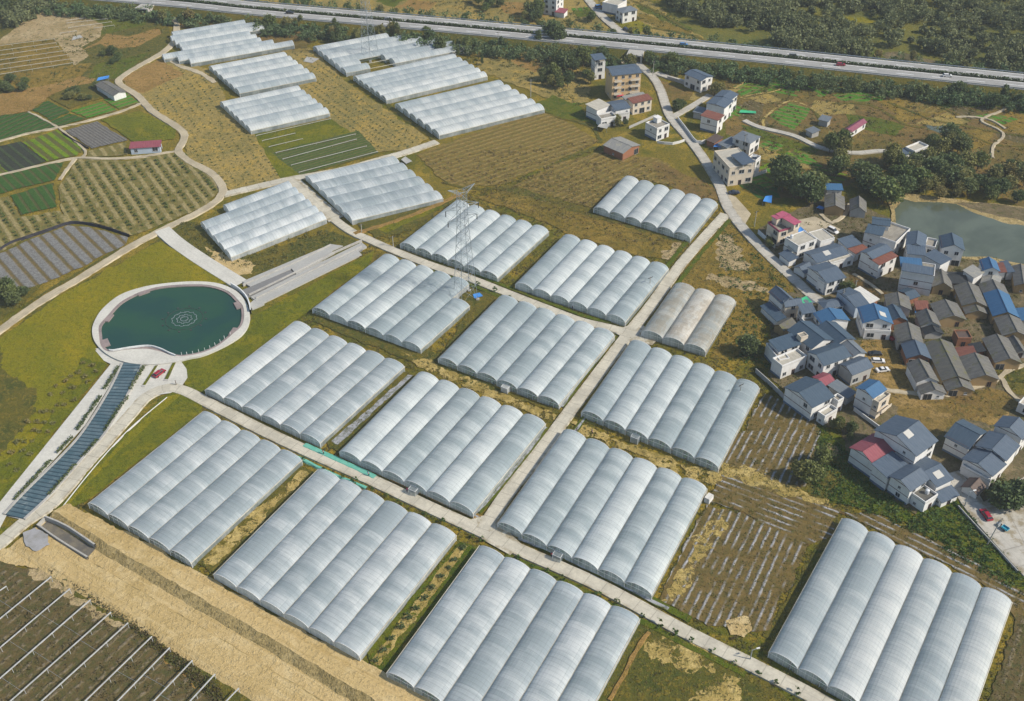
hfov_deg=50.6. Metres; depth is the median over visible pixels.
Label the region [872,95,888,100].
field
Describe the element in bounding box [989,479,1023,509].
tree
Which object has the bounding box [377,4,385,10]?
tree
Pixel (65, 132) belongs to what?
track
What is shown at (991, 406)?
garden plot
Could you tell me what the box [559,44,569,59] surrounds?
tree
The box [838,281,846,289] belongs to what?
tree
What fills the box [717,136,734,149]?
shed
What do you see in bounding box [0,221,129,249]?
shade fence
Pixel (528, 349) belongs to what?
greenhouse
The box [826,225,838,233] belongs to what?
van
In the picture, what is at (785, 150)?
field
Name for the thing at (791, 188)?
tree
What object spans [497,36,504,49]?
tree
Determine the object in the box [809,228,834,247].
house
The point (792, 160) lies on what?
tree
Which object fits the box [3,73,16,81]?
tree
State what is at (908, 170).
tree
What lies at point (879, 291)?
path
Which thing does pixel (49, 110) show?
field
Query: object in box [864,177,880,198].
tree
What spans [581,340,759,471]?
greenhouse
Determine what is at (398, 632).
planting strip
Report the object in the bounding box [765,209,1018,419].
weeds
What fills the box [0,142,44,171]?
field
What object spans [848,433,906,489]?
house
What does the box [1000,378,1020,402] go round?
path
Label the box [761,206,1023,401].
weeds
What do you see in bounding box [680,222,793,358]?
weed ground
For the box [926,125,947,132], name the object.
field pond
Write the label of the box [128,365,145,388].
hedge
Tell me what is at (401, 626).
planted bush
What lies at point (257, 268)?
weed ground
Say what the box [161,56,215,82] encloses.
track
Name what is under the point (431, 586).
planted bush
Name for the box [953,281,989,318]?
old house
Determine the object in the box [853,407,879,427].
boundary wall
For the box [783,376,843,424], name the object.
house
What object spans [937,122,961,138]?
tree
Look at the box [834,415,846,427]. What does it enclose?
tree
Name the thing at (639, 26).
field
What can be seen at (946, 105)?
field
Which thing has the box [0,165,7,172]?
field
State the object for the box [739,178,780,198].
field
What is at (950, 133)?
tree
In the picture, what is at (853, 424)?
tree
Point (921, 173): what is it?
tree
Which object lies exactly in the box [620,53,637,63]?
tree
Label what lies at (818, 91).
field
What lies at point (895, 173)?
tree
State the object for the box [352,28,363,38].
tree
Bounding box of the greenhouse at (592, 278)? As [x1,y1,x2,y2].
[515,234,668,325]
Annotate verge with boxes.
[0,526,9,534]
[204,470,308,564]
[313,313,595,424]
[326,372,416,451]
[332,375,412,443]
[378,206,442,232]
[390,479,482,517]
[433,270,594,328]
[446,289,497,347]
[475,273,611,322]
[479,427,548,512]
[505,553,746,676]
[517,536,691,622]
[563,363,595,406]
[573,417,586,431]
[666,241,688,267]
[675,219,730,283]
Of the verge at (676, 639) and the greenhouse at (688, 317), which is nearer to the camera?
the verge at (676, 639)
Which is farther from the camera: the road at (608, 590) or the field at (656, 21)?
the field at (656, 21)
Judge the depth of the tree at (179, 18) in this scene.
595.88 m
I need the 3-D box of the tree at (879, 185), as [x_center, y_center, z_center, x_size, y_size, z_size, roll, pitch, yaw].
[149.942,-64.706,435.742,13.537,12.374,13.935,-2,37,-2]
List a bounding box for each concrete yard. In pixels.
[728,194,750,223]
[799,217,839,235]
[984,477,1023,546]
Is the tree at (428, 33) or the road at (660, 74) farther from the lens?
the tree at (428, 33)
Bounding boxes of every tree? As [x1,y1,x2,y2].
[0,82,9,90]
[0,276,14,289]
[1,283,15,297]
[2,290,21,304]
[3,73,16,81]
[5,84,14,91]
[7,0,16,6]
[15,81,28,90]
[17,286,30,294]
[20,76,29,82]
[66,90,75,97]
[69,84,80,93]
[77,93,86,99]
[99,50,106,55]
[106,45,117,53]
[157,9,166,20]
[176,14,184,25]
[182,7,194,19]
[261,13,277,24]
[280,16,292,27]
[327,25,334,34]
[330,31,334,41]
[334,25,340,36]
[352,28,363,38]
[366,24,373,35]
[376,23,386,33]
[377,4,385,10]
[386,20,394,32]
[393,22,399,32]
[424,29,435,39]
[433,35,446,47]
[460,35,472,45]
[480,2,490,11]
[484,0,495,4]
[495,0,504,5]
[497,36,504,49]
[520,10,529,18]
[522,0,535,16]
[528,11,537,21]
[531,5,542,13]
[532,0,544,11]
[532,9,541,19]
[534,29,541,39]
[537,66,547,78]
[540,73,545,84]
[541,18,562,28]
[542,22,561,37]
[544,62,560,75]
[545,24,566,39]
[546,74,555,86]
[548,21,559,36]
[551,50,563,65]
[554,50,573,71]
[554,72,560,81]
[554,75,565,87]
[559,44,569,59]
[561,69,574,86]
[564,18,571,26]
[567,49,579,61]
[568,58,579,69]
[576,45,591,66]
[581,68,589,80]
[586,11,594,19]
[586,70,595,81]
[594,45,609,57]
[613,117,621,126]
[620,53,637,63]
[622,119,628,125]
[627,27,633,33]
[642,25,650,34]
[644,50,653,60]
[665,51,678,63]
[671,98,683,106]
[671,101,683,109]
[708,81,719,95]
[709,82,725,93]
[737,332,760,353]
[737,339,754,355]
[738,333,760,353]
[752,343,762,353]
[764,236,772,243]
[766,153,794,169]
[766,241,774,246]
[769,161,798,191]
[772,154,801,174]
[781,167,802,179]
[784,176,803,198]
[790,71,797,78]
[790,459,811,480]
[791,171,823,202]
[799,168,830,188]
[800,460,824,483]
[802,185,824,203]
[809,78,821,88]
[810,444,836,464]
[818,465,827,479]
[822,130,839,151]
[826,156,843,174]
[827,136,841,152]
[827,156,847,176]
[828,418,835,427]
[833,146,850,157]
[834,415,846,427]
[834,419,846,429]
[836,128,853,139]
[836,153,849,165]
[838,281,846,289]
[839,136,855,150]
[841,280,854,288]
[844,158,875,178]
[845,155,852,168]
[846,420,858,432]
[846,432,854,440]
[850,77,862,89]
[854,169,879,189]
[856,51,863,57]
[863,164,883,179]
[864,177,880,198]
[870,175,902,203]
[874,50,883,57]
[881,147,899,167]
[883,142,905,154]
[883,184,908,204]
[884,160,898,168]
[887,164,902,177]
[893,173,914,192]
[895,153,906,164]
[897,163,917,177]
[900,174,918,192]
[905,159,924,167]
[906,151,928,166]
[908,50,916,60]
[912,83,926,95]
[914,166,933,184]
[918,177,932,193]
[919,146,939,160]
[922,155,950,172]
[925,83,929,94]
[925,132,940,148]
[928,173,940,189]
[930,161,952,178]
[933,185,948,198]
[935,135,951,151]
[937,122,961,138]
[938,174,949,186]
[941,152,967,165]
[943,129,957,143]
[943,164,963,187]
[949,80,967,92]
[951,133,969,153]
[951,163,976,179]
[951,180,967,196]
[952,134,973,153]
[957,149,981,167]
[959,59,970,67]
[959,177,979,195]
[971,149,991,170]
[973,174,987,187]
[981,177,996,188]
[982,182,1000,199]
[985,484,1006,507]
[986,166,1003,178]
[987,489,1014,511]
[989,92,1005,106]
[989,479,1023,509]
[990,164,1005,176]
[991,178,1011,197]
[994,476,1007,485]
[999,161,1019,175]
[1000,84,1009,95]
[1001,159,1018,168]
[1004,174,1020,187]
[1004,478,1023,505]
[1005,476,1023,495]
[1011,188,1023,202]
[1013,161,1023,178]
[1015,93,1023,102]
[1018,172,1023,186]
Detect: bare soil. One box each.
[0,10,102,64]
[0,76,94,114]
[0,513,431,700]
[28,568,126,630]
[82,28,161,49]
[158,650,200,688]
[205,247,255,274]
[402,351,555,419]
[570,421,721,484]
[643,635,716,673]
[661,242,680,259]
[661,508,728,601]
[688,673,741,700]
[706,273,768,292]
[715,234,750,271]
[719,462,831,507]
[726,615,751,636]
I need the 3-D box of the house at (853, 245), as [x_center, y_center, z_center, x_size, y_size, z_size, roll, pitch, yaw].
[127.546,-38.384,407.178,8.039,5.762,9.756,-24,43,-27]
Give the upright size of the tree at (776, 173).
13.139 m
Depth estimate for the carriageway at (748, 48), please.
569.15 m
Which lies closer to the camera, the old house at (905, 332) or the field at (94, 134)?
the old house at (905, 332)
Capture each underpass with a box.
[135,4,153,11]
[626,49,643,62]
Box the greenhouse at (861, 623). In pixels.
[768,518,1012,700]
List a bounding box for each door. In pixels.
[639,107,644,113]
[922,394,932,399]
[948,390,957,395]
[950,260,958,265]
[995,364,1004,369]
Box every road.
[0,384,835,700]
[225,140,439,196]
[281,176,343,221]
[330,218,639,337]
[476,213,728,531]
[584,0,626,34]
[636,62,825,303]
[654,71,684,81]
[670,94,712,117]
[742,119,884,154]
[950,470,1023,575]
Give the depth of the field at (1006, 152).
472.95 m
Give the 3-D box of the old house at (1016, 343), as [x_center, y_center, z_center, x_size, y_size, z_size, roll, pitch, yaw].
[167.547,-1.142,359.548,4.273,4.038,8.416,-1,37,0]
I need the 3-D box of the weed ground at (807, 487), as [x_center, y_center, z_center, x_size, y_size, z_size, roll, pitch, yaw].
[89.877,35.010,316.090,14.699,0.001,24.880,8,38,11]
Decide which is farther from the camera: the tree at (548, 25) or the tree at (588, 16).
the tree at (588, 16)
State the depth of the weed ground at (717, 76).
541.40 m
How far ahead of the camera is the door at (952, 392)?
341.54 m
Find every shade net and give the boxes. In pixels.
[298,456,366,489]
[303,443,376,477]
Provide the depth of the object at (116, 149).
479.86 m
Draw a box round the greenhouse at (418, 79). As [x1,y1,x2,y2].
[353,54,487,103]
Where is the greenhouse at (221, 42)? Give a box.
[162,20,294,65]
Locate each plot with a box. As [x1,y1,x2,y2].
[0,38,71,72]
[49,84,107,107]
[255,119,376,177]
[272,131,378,174]
[849,271,887,298]
[935,389,1006,417]
[995,367,1023,394]
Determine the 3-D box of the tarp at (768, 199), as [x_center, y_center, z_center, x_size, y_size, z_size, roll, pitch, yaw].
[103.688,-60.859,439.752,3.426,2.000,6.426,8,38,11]
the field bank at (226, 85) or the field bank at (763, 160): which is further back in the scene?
the field bank at (226, 85)
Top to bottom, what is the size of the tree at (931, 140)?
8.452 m
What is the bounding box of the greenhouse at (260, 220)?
[200,181,326,260]
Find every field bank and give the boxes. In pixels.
[7,248,118,320]
[19,238,161,324]
[217,78,240,96]
[312,47,437,139]
[443,181,497,189]
[546,146,600,166]
[548,114,602,142]
[632,1,687,29]
[653,27,707,40]
[733,508,809,545]
[737,86,833,98]
[760,159,850,176]
[761,100,811,126]
[763,514,846,640]
[810,109,819,128]
[832,102,925,127]
[888,102,1022,136]
[922,100,970,121]
[967,134,1023,146]
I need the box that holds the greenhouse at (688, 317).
[641,283,735,355]
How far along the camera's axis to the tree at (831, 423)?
328.95 m
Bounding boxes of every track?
[0,18,227,334]
[0,103,140,141]
[0,150,177,175]
[28,111,86,157]
[58,158,76,180]
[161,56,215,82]
[353,193,462,234]
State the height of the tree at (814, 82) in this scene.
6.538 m
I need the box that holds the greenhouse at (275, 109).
[220,85,329,134]
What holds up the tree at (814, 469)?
on the ground at (682, 158)
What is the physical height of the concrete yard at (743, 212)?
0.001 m
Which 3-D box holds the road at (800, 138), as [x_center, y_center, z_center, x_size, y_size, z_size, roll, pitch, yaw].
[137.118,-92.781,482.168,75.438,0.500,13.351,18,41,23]
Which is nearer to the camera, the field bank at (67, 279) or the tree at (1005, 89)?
the field bank at (67, 279)
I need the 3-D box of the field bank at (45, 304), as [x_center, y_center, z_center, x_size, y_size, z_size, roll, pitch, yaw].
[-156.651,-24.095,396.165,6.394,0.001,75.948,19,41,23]
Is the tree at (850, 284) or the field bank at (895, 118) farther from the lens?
the field bank at (895, 118)
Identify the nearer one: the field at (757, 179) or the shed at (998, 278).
the shed at (998, 278)
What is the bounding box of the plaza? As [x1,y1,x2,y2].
[9,348,186,518]
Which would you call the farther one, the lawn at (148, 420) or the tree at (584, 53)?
the tree at (584, 53)
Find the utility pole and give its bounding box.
[987,518,1002,543]
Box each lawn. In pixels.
[0,242,225,461]
[0,357,106,500]
[57,385,201,508]
[66,394,179,503]
[182,250,374,392]
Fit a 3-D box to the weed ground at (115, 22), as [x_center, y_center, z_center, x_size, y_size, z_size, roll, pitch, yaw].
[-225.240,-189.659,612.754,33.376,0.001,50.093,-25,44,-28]
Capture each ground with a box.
[0,0,1023,700]
[0,6,169,94]
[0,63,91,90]
[0,196,68,252]
[0,283,42,318]
[0,346,36,455]
[38,567,250,700]
[58,152,218,234]
[80,11,146,34]
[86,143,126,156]
[89,52,149,78]
[123,59,182,92]
[125,62,279,189]
[166,19,1019,106]
[172,222,358,278]
[180,21,314,48]
[241,0,704,41]
[282,47,427,151]
[357,197,458,237]
[479,185,682,242]
[598,624,786,700]
[652,162,718,199]
[662,0,1023,72]
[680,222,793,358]
[724,78,1023,206]
[796,445,844,499]
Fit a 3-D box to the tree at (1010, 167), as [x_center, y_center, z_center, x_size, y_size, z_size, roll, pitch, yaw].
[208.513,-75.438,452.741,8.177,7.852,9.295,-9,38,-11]
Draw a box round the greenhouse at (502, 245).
[399,200,548,280]
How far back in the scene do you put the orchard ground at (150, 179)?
450.64 m
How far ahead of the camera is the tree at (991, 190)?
437.01 m
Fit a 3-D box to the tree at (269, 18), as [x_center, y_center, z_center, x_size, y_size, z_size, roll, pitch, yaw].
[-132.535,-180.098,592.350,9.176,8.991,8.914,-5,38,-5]
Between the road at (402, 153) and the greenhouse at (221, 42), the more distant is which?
the greenhouse at (221, 42)
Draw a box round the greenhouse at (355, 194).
[305,156,443,224]
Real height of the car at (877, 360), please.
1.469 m
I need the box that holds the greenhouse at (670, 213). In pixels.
[593,176,717,241]
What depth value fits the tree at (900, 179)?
439.06 m
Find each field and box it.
[0,112,53,139]
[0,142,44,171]
[0,162,62,192]
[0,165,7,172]
[0,225,127,287]
[0,561,214,700]
[10,183,56,214]
[23,130,81,160]
[33,101,68,119]
[51,114,85,125]
[65,121,126,147]
[72,102,115,117]
[101,111,175,141]
[105,93,139,108]
[376,0,404,6]
[395,0,436,11]
[417,113,598,186]
[475,191,683,259]
[476,51,590,102]
[501,2,545,16]
[511,56,543,72]
[514,151,672,206]
[536,95,588,120]
[571,7,589,10]
[573,10,591,13]
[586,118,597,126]
[618,21,651,33]
[635,4,691,30]
[637,14,690,34]
[654,65,673,74]
[659,505,806,631]
[660,80,692,100]
[690,89,739,102]
[711,475,839,543]
[724,394,820,488]
[734,77,792,95]
[734,107,747,116]
[737,100,763,123]
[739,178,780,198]
[741,94,781,103]
[741,124,819,154]
[742,83,755,88]
[749,84,763,89]
[752,175,773,188]
[758,86,772,91]
[758,143,817,168]
[758,167,770,177]
[759,141,773,146]
[760,79,800,95]
[760,160,771,174]
[762,173,770,180]
[765,120,805,138]
[767,143,782,150]
[768,81,779,85]
[770,102,809,129]
[776,147,791,154]
[785,152,822,166]
[787,149,801,158]
[794,88,820,103]
[795,152,810,161]
[802,86,828,96]
[811,167,848,183]
[812,100,855,115]
[814,130,882,150]
[834,87,875,101]
[842,511,1023,617]
[845,16,875,22]
[846,114,903,135]
[847,92,861,96]
[858,102,895,118]
[860,93,874,98]
[865,45,885,57]
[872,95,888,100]
[878,96,945,122]
[883,52,942,64]
[906,101,944,113]
[911,112,968,126]
[926,96,953,108]
[941,128,993,152]
[949,105,979,119]
[953,137,1023,182]
[961,101,1003,111]
[973,105,997,110]
[986,109,1023,133]
[989,115,1005,120]
[989,614,1023,700]
[996,117,1017,123]
[996,133,1023,142]
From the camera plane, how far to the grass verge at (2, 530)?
299.66 m
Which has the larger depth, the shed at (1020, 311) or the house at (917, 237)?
the house at (917, 237)
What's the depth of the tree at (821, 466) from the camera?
310.90 m
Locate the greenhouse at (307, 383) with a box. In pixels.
[204,321,404,447]
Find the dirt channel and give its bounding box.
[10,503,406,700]
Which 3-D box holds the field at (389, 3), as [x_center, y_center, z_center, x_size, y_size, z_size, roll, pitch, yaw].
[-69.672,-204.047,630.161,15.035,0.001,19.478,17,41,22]
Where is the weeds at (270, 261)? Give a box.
[0,221,345,700]
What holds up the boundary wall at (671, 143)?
on the ground at (682, 158)
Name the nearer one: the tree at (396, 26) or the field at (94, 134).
the field at (94, 134)
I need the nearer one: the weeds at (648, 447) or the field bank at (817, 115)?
the weeds at (648, 447)
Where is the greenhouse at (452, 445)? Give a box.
[339,371,545,517]
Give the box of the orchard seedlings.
[150,49,418,184]
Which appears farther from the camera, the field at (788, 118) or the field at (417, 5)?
the field at (417, 5)
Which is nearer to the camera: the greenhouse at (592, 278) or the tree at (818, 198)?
the greenhouse at (592, 278)
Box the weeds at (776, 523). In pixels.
[659,383,1014,633]
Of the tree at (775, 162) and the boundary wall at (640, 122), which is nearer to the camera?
the tree at (775, 162)
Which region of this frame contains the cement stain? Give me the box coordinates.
[23,527,49,550]
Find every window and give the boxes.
[866,323,873,327]
[866,333,873,337]
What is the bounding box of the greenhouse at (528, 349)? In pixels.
[437,295,614,407]
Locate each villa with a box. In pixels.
[616,6,637,23]
[684,69,713,92]
[766,211,800,245]
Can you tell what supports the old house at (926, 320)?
on the ground at (682, 158)
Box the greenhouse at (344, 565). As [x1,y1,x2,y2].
[213,469,456,660]
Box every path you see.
[155,227,245,286]
[608,631,650,700]
[819,203,848,223]
[852,273,883,294]
[886,363,1023,396]
[955,116,1005,128]
[980,107,1007,157]
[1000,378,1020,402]
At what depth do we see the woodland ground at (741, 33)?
587.32 m
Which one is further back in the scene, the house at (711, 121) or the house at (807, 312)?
the house at (711, 121)
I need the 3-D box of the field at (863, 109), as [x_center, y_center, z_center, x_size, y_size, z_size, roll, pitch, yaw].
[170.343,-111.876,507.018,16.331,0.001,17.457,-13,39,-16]
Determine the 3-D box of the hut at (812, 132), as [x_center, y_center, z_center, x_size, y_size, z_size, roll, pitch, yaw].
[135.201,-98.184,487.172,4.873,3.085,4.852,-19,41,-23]
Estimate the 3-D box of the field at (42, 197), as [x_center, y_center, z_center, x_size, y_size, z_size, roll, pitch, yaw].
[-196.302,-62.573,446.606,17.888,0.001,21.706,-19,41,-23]
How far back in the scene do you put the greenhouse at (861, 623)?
267.95 m
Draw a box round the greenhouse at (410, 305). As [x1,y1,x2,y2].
[312,254,469,352]
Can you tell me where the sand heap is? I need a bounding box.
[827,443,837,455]
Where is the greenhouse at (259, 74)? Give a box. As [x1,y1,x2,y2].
[209,52,315,96]
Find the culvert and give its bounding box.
[36,515,95,559]
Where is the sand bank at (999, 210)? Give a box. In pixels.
[957,202,1023,220]
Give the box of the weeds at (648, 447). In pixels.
[10,171,1023,700]
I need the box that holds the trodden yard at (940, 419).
[860,339,1017,437]
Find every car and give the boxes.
[152,368,165,377]
[728,190,739,194]
[836,62,845,65]
[867,350,882,355]
[871,357,884,363]
[875,366,889,372]
[942,73,952,76]
[979,508,993,520]
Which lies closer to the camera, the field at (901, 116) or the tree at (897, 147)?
the tree at (897, 147)
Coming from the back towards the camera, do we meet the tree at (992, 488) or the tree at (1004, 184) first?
the tree at (1004, 184)
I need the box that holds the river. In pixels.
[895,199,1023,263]
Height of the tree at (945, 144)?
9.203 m
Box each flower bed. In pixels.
[141,364,158,386]
[163,362,175,380]
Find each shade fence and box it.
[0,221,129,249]
[62,132,88,148]
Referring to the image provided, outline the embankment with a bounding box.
[43,0,1023,101]
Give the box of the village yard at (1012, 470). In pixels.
[759,198,1023,513]
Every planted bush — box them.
[379,646,387,652]
[397,621,404,628]
[405,611,412,619]
[421,594,428,600]
[428,584,435,589]
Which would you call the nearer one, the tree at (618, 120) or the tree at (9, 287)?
the tree at (9, 287)
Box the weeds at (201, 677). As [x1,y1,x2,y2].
[0,571,224,700]
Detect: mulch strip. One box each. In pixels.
[478,427,546,511]
[518,537,668,609]
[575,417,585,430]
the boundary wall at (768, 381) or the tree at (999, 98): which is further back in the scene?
the tree at (999, 98)
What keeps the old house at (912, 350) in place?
on the ground at (682, 158)
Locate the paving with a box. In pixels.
[0,350,122,526]
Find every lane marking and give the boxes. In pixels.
[105,0,979,84]
[133,0,1021,85]
[162,0,1021,82]
[215,0,1016,76]
[235,0,1023,74]
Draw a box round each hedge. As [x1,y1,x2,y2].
[12,459,52,498]
[47,463,76,494]
[56,434,72,452]
[75,395,101,429]
[80,438,98,456]
[102,365,119,388]
[103,395,128,430]
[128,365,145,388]
[169,0,1023,81]
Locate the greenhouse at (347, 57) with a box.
[313,33,470,76]
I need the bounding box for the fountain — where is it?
[161,306,206,332]
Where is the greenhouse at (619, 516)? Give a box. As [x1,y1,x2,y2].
[497,429,707,599]
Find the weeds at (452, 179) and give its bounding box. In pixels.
[418,81,1023,252]
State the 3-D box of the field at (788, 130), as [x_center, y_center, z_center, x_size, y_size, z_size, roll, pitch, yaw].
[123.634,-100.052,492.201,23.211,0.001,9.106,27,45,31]
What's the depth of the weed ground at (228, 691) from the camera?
260.31 m
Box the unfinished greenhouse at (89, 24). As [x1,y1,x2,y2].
[62,18,114,32]
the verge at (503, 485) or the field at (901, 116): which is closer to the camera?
the verge at (503, 485)
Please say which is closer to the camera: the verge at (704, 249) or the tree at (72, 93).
the verge at (704, 249)
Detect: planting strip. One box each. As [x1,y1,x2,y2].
[367,542,476,670]
[371,546,466,664]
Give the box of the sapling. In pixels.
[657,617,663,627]
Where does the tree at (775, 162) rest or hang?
on the ground at (682, 158)
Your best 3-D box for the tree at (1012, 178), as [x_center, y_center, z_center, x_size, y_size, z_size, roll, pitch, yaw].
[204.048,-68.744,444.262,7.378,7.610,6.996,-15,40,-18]
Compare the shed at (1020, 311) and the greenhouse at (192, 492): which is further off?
the shed at (1020, 311)
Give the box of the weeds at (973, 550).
[717,228,1023,595]
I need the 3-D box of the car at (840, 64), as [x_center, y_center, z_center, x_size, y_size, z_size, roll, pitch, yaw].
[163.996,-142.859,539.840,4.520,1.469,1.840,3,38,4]
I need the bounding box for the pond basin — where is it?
[92,281,250,365]
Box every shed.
[95,81,125,100]
[129,140,161,154]
[693,106,705,119]
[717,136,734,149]
[824,183,842,194]
[836,286,879,317]
[935,485,959,507]
[980,274,1001,282]
[997,260,1014,279]
[1016,307,1023,324]
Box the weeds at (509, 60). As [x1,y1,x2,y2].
[0,0,1023,190]
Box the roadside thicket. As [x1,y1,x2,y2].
[3,0,1023,111]
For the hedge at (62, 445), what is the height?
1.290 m
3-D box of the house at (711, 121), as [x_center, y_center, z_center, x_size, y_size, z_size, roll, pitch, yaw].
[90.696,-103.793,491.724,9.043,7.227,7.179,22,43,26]
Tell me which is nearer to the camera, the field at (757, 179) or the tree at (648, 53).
the field at (757, 179)
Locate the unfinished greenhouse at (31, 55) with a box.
[0,38,73,73]
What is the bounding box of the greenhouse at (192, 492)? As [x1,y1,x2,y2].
[88,411,302,567]
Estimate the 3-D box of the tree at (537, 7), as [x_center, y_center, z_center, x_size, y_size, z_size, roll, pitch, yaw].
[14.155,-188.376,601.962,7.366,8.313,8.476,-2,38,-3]
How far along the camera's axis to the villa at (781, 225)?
412.84 m
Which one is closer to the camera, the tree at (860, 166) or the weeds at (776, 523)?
the weeds at (776, 523)
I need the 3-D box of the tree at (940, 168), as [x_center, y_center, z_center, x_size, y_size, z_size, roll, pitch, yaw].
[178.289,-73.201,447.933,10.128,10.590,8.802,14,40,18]
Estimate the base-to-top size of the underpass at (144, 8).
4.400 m
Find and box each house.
[543,0,562,15]
[585,99,615,127]
[590,53,605,79]
[602,0,626,14]
[605,64,641,100]
[606,99,630,120]
[622,92,652,114]
[645,115,669,140]
[700,110,724,133]
[705,90,738,121]
[712,148,760,185]
[732,130,760,155]
[760,285,814,323]
[764,333,806,378]
[783,230,816,259]
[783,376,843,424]
[787,320,866,375]
[796,302,849,329]
[803,243,853,267]
[806,262,846,295]
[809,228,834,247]
[824,192,844,215]
[837,235,867,260]
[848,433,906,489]
[849,196,866,217]
[853,379,891,418]
[855,302,893,339]
[858,243,897,278]
[862,216,909,253]
[874,415,938,463]
[884,291,911,317]
[886,303,907,329]
[887,456,953,511]
[893,322,923,349]
[897,256,935,295]
[900,339,931,364]
[902,141,928,156]
[903,230,937,256]
[905,244,951,270]
[905,358,946,399]
[913,300,930,311]
[914,308,943,338]
[924,338,974,395]
[930,299,966,326]
[931,269,952,295]
[936,232,964,265]
[942,419,987,460]
[945,271,967,289]
[951,330,971,346]
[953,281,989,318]
[955,346,975,355]
[959,352,999,386]
[959,415,1023,488]
[962,256,999,284]
[968,342,985,354]
[982,333,1021,369]
[993,314,1023,343]
[1008,335,1023,357]
[1011,263,1023,293]
[1016,397,1023,414]
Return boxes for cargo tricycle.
[1000,524,1009,531]
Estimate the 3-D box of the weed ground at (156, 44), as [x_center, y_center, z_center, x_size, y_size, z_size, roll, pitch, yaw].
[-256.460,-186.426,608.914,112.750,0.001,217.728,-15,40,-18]
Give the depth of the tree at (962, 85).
515.28 m
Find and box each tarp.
[72,35,81,39]
[97,75,109,80]
[304,57,317,62]
[401,156,410,163]
[473,292,482,298]
[597,123,609,132]
[739,110,755,112]
[762,195,771,204]
[801,296,811,302]
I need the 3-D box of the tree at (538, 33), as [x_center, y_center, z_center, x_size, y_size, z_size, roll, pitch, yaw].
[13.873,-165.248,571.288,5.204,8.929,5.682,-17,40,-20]
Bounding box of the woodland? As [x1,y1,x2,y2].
[0,0,1023,72]
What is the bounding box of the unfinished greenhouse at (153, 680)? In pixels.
[85,636,239,700]
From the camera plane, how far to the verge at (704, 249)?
410.74 m
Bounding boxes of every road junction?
[471,515,519,554]
[617,325,656,344]
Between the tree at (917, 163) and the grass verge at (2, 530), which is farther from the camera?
the tree at (917, 163)
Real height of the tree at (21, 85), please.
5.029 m
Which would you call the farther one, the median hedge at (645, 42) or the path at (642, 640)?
the median hedge at (645, 42)
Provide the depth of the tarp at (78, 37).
586.22 m
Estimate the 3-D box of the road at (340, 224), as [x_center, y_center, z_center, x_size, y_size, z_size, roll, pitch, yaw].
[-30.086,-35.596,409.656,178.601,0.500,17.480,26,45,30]
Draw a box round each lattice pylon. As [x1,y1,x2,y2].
[361,0,379,62]
[445,183,478,299]
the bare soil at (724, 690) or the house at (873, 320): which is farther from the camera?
the house at (873, 320)
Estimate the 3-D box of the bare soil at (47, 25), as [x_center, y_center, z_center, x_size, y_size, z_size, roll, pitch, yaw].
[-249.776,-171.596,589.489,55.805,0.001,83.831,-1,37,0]
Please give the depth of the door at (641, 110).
507.11 m
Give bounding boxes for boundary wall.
[64,397,166,504]
[629,114,655,128]
[657,139,684,144]
[667,76,683,84]
[677,117,704,143]
[754,170,766,176]
[755,369,783,398]
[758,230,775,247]
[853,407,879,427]
[957,505,1018,571]
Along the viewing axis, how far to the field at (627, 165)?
459.05 m
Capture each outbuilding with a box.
[812,372,855,404]
[817,297,844,310]
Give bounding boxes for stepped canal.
[3,363,142,519]
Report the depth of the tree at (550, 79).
528.75 m
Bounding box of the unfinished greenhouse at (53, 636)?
[0,577,128,700]
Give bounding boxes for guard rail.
[106,0,1023,88]
[247,0,1023,73]
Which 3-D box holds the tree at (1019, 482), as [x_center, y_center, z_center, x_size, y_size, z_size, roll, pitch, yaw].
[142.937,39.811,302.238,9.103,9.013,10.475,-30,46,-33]
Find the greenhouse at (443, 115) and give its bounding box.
[395,80,544,138]
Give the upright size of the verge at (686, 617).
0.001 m
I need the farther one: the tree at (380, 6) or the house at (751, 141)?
the tree at (380, 6)
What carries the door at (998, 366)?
in the old house at (1000, 353)
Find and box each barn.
[603,136,639,159]
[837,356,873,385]
[844,118,866,135]
[978,279,1019,323]
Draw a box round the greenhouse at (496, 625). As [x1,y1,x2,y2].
[386,545,639,700]
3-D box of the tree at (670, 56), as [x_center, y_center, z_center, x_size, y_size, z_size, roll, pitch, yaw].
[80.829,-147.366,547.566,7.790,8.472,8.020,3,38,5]
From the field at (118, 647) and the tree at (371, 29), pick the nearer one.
the field at (118, 647)
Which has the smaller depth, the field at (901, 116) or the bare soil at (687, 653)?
the bare soil at (687, 653)
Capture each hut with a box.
[555,7,567,17]
[704,493,713,503]
[706,134,723,147]
[773,317,795,335]
[778,249,797,266]
[793,262,811,277]
[805,126,820,137]
[818,114,831,126]
[898,287,919,303]
[961,477,985,498]
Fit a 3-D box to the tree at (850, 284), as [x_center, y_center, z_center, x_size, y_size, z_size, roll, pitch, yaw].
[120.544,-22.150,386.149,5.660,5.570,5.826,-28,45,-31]
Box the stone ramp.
[242,240,366,309]
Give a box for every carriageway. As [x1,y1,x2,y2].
[95,0,1023,89]
[177,0,1023,81]
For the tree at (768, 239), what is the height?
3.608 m
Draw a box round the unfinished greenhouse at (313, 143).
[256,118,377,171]
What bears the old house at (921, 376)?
on the ground at (682, 158)
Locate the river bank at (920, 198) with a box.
[888,194,1023,265]
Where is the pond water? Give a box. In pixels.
[102,287,241,354]

